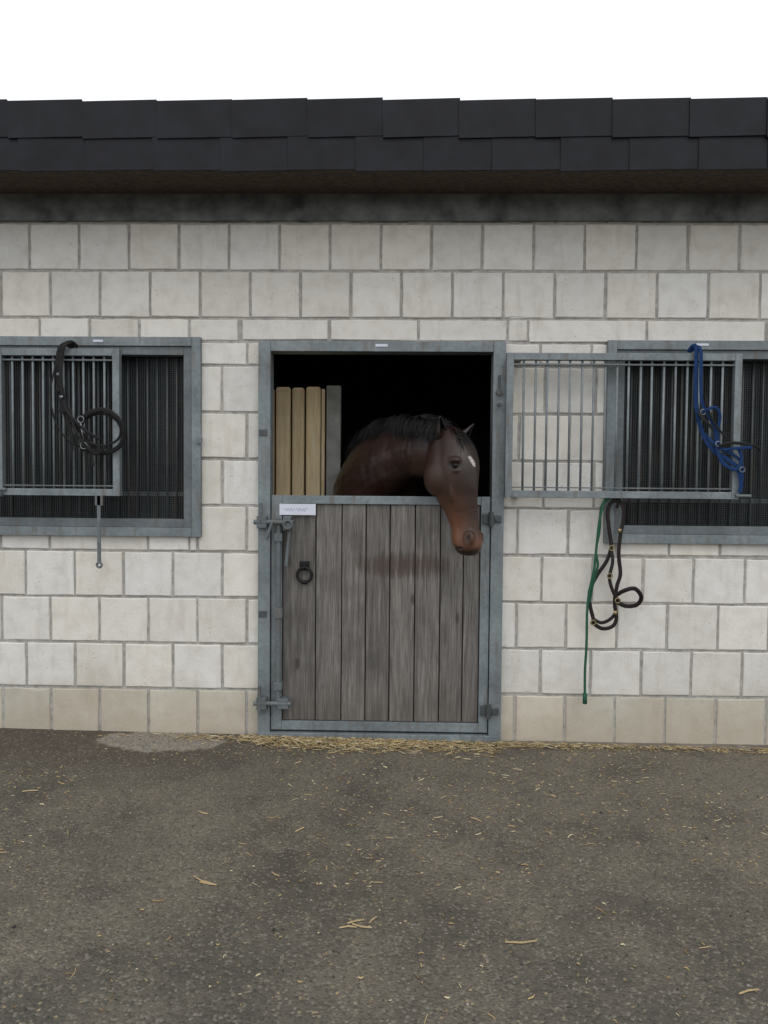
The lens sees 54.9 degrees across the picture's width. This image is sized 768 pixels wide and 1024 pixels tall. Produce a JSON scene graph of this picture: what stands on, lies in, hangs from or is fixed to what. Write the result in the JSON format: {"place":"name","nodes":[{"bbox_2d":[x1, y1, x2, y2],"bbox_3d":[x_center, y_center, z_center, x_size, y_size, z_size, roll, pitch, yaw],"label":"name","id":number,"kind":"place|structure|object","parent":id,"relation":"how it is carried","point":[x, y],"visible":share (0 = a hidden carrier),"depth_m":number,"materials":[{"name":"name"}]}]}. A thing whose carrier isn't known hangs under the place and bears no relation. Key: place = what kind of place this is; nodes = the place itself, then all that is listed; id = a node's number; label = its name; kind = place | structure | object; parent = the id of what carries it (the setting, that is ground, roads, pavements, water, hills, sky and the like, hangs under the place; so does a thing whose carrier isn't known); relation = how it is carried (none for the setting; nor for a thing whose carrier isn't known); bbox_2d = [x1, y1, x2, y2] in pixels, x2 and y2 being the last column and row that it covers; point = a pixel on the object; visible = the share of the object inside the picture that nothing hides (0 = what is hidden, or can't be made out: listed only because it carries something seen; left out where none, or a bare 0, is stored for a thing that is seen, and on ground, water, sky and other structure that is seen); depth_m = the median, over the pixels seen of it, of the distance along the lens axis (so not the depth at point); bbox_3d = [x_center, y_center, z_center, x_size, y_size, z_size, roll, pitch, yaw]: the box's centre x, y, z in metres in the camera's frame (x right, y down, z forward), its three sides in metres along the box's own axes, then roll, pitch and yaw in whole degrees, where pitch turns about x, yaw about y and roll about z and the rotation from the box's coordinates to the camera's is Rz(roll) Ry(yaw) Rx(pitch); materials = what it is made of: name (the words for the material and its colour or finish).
{"place":"outdoors","nodes":[
{"label":"outdoors","id":0,"kind":"place"},
{"bbox_2d":[326,386,340,495],"bbox_3d":[-0.299,0.172,4.348,0.084,1.815,0.040,1,2,1],"label":"partition post","id":1,"kind":"object","parent":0,"point":[333,435],"visible":0.45,"depth_m":4.30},
{"bbox_2d":[0,728,767,1023],"bbox_3d":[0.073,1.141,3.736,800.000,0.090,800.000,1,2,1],"label":"ground","id":2,"kind":"structure","parent":0,"point":[86,890],"depth_m":2.37,"materials":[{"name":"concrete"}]},
{"bbox_2d":[272,720,469,732],"bbox_3d":[-0.025,1.174,3.862,1.180,0.135,0.244,1,2,1],"label":"threshold","id":3,"kind":"object","parent":2,"relation":"on","point":[397,731],"visible":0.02,"depth_m":3.75,"materials":[{"name":"metal"}]},
{"bbox_2d":[0,222,767,744],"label":"joint","id":4,"kind":"object","parent":2,"relation":"on","point":[518,460],"visible":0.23,"depth_m":3.68,"materials":[{"name":"grey concrete"}]},
{"bbox_2d":[0,336,201,536],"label":"barred window","id":5,"kind":"structure","parent":4,"relation":"attached to","point":[189,349],"depth_m":3.68,"materials":[{"name":"metal"}]},
{"bbox_2d":[1,357,177,517],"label":"window bars","id":6,"kind":"object","parent":5,"relation":"attached to","point":[98,436],"depth_m":3.75,"materials":[{"name":"metal"}]},
{"bbox_2d":[0,357,183,517],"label":"wire mesh","id":7,"kind":"object","parent":5,"relation":"attached to","point":[110,441],"visible":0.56,"depth_m":3.77,"materials":[{"name":"metal"}]},
{"bbox_2d":[0,348,202,568],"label":"sliding grille","id":8,"kind":"object","parent":5,"relation":"attached to","point":[115,355],"visible":0.98,"depth_m":3.62,"materials":[{"name":"metal"}]},
{"bbox_2d":[50,340,125,466],"bbox_3d":[-1.425,-0.525,3.582,0.371,0.610,0.070,1,2,1],"label":"leather bridle","id":9,"kind":"object","parent":8,"relation":"attached to","point":[66,411],"visible":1,"depth_m":3.57,"materials":[{"name":"leather"}]},
{"bbox_2d":[122,492,182,495],"bbox_3d":[-1.522,-0.096,3.800,1.045,0.022,0.020,1,2,1],"label":"cross rail","id":10,"kind":"object","parent":5,"relation":"attached to","point":[162,493],"depth_m":3.78,"materials":[{"name":"metal"}]},
{"bbox_2d":[258,341,505,743],"bbox_3d":[-0.018,0.160,3.701,1.213,1.995,0.100,1,2,1],"label":"stable door","id":11,"kind":"structure","parent":4,"relation":"attached to","point":[392,609],"depth_m":3.69,"materials":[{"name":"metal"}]},
{"bbox_2d":[253,503,293,714],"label":"bolts","id":12,"kind":"object","parent":11,"relation":"attached to","point":[260,703],"visible":1,"depth_m":3.65,"materials":[{"name":"metal"}]},
{"bbox_2d":[279,504,315,514],"bbox_3d":[-0.428,-0.013,3.669,0.180,0.055,0.004,1,2,1],"label":"name label","id":13,"kind":"object","parent":11,"relation":"attached to","point":[310,509],"visible":1,"depth_m":3.67,"materials":[{"name":"paper"}]},
{"bbox_2d":[296,561,312,583],"bbox_3d":[-0.396,0.302,3.681,0.087,0.115,0.034,1,2,1],"label":"tie ring","id":14,"kind":"object","parent":11,"relation":"attached to","point":[304,565],"visible":1,"depth_m":3.68,"materials":[{"name":"black metal"}]},
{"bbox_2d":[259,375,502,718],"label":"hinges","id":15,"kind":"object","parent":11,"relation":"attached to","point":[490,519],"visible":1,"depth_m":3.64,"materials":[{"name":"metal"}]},
{"bbox_2d":[375,344,387,346],"bbox_3d":[-0.012,-0.814,3.616,0.060,0.012,0.001,1,2,1],"label":"sticker","id":16,"kind":"object","parent":11,"relation":"attached to","point":[381,345],"visible":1,"depth_m":3.62,"materials":[{"name":"paper"}]},
{"bbox_2d":[0,194,767,222],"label":"ring beam","id":17,"kind":"structure","parent":4,"relation":"on","point":[702,208],"depth_m":3.62,"materials":[{"name":"concrete"}]},
{"bbox_3d":[0.149,-1.711,5.967,10.600,0.098,5.320,1,2,1],"label":"roof","id":18,"kind":"object","parent":17,"relation":"on","visible":0},
{"bbox_2d":[0,170,767,193],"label":"soffit","id":19,"kind":"structure","parent":18,"relation":"attached to","point":[461,182],"depth_m":3.48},
{"bbox_2d":[0,222,767,744],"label":"wall blocks","id":20,"kind":"structure","parent":4,"relation":"attached to","point":[326,294],"depth_m":3.68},
{"bbox_2d":[603,340,767,544],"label":"barred window","id":21,"kind":"structure","parent":4,"relation":"attached to","point":[694,534],"depth_m":3.63,"materials":[{"name":"metal"}]},
{"bbox_2d":[504,353,750,498],"bbox_3d":[1.171,-0.414,3.588,1.167,0.694,0.128,1,2,1],"label":"sliding grille","id":22,"kind":"object","parent":21,"relation":"attached to","point":[736,360],"visible":0.98,"depth_m":3.56,"materials":[{"name":"metal"}]},
{"bbox_2d":[582,498,611,703],"bbox_3d":[1.039,0.432,3.609,0.121,1.016,0.028,1,2,1],"label":"green lead rope","id":23,"kind":"object","parent":22,"relation":"hanging from","point":[592,580],"visible":1,"depth_m":3.60,"materials":[{"name":"green fabric"}]},
{"bbox_2d":[587,498,642,630],"bbox_3d":[1.130,0.242,3.602,0.269,0.678,0.039,1,2,1],"label":"leather halter","id":24,"kind":"object","parent":22,"relation":"hanging from","point":[616,593],"visible":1,"depth_m":3.61,"materials":[{"name":"black leather"}]},
{"bbox_2d":[687,344,760,492],"bbox_3d":[1.613,-0.444,3.500,0.349,0.707,0.062,1,2,9],"label":"blue halter","id":25,"kind":"object","parent":22,"relation":"on","point":[739,467],"visible":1,"depth_m":3.51,"materials":[{"name":"fabric"}]},
{"bbox_2d":[623,362,767,525],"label":"wire mesh","id":26,"kind":"object","parent":21,"relation":"attached to","point":[703,452],"visible":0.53,"depth_m":3.70,"materials":[{"name":"metal"}]},
{"bbox_2d":[628,361,764,525],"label":"window bars","id":27,"kind":"object","parent":21,"relation":"attached to","point":[700,447],"depth_m":3.68,"materials":[{"name":"metal"}]},
{"bbox_2d":[696,343,708,345],"bbox_3d":[1.548,-0.814,3.597,0.060,0.011,0.001,1,2,1],"label":"sticker","id":28,"kind":"object","parent":21,"relation":"attached to","point":[703,344],"visible":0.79,"depth_m":3.60,"materials":[{"name":"paper"}]},
{"bbox_2d":[622,498,767,502],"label":"cross rail","id":29,"kind":"object","parent":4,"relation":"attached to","point":[715,500],"visible":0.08,"depth_m":3.72,"materials":[{"name":"metal"}]},
{"bbox_2d":[0,732,767,1023],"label":"straw litter","id":30,"kind":"object","parent":2,"relation":"on","point":[354,742],"visible":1,"depth_m":3.57,"materials":[{"name":"beige plant"}]},
{"bbox_2d":[1,354,767,567],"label":"interior back wall","id":31,"kind":"structure","parent":2,"relation":"on","point":[454,389],"depth_m":7.05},
{"bbox_2d":[501,741,767,749],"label":"wall plinth","id":32,"kind":"structure","parent":2,"relation":"on","point":[738,746],"depth_m":3.69,"materials":[{"name":"grey concrete"}]},
{"bbox_2d":[0,97,767,171],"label":"roof slates","id":33,"kind":"object","parent":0,"point":[377,134],"visible":1,"depth_m":3.25,"materials":[{"name":"black stone"}]},
{"bbox_2d":[0,0,767,100],"label":"sky","id":34,"kind":"structure","parent":0,"point":[86,50],"materials":[{"name":"white"}]},
{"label":"interior floor","id":35,"kind":"structure","parent":0,"visible":0},
{"bbox_2d":[274,392,326,495],"bbox_3d":[-0.625,0.186,4.373,0.560,1.780,0.025,1,2,1],"label":"partition rail","id":36,"kind":"object","parent":35,"relation":"on","point":[304,445],"visible":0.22,"depth_m":4.34,"materials":[{"name":"brown wood"}]},
{"bbox_2d":[273,391,274,494],"bbox_3d":[-0.687,0.178,4.340,0.086,1.797,0.035,1,2,1],"label":"partition board","id":37,"kind":"object","parent":36,"relation":"attached to","point":[274,434],"visible":0.04,"depth_m":4.31,"materials":[{"name":"beige wood"}]},
{"bbox_2d":[276,387,290,494],"bbox_3d":[-0.592,0.175,4.338,0.086,1.804,0.034,1,2,1],"label":"partition board","id":38,"kind":"object","parent":36,"relation":"attached to","point":[283,440],"visible":0.45,"depth_m":4.30,"materials":[{"name":"beige wood"}]},
{"bbox_2d":[292,388,304,494],"bbox_3d":[-0.505,0.178,4.334,0.071,1.801,0.038,1,2,1],"label":"partition board","id":39,"kind":"object","parent":36,"relation":"attached to","point":[298,407],"visible":0.45,"depth_m":4.29,"materials":[{"name":"beige wood"}]},
{"bbox_2d":[306,387,320,494],"bbox_3d":[-0.417,0.175,4.338,0.086,1.808,0.026,1,2,1],"label":"partition board","id":40,"kind":"object","parent":36,"relation":"attached to","point":[313,436],"visible":0.45,"depth_m":4.30,"materials":[{"name":"beige wood"}]},
{"bbox_2d":[321,389,324,494],"bbox_3d":[-0.360,0.182,4.336,0.017,1.795,0.027,1,2,1],"label":"partition board","id":41,"kind":"object","parent":36,"relation":"attached to","point":[323,449],"visible":0.45,"depth_m":4.30,"materials":[{"name":"beige wood"}]},
{"bbox_2d":[333,413,483,555],"bbox_3d":[0.011,0.260,4.785,0.696,1.608,2.846,0,2,-4],"label":"bay horse","id":42,"kind":"object","parent":35,"relation":"on","point":[399,455],"visible":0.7,"depth_m":3.59}
]}

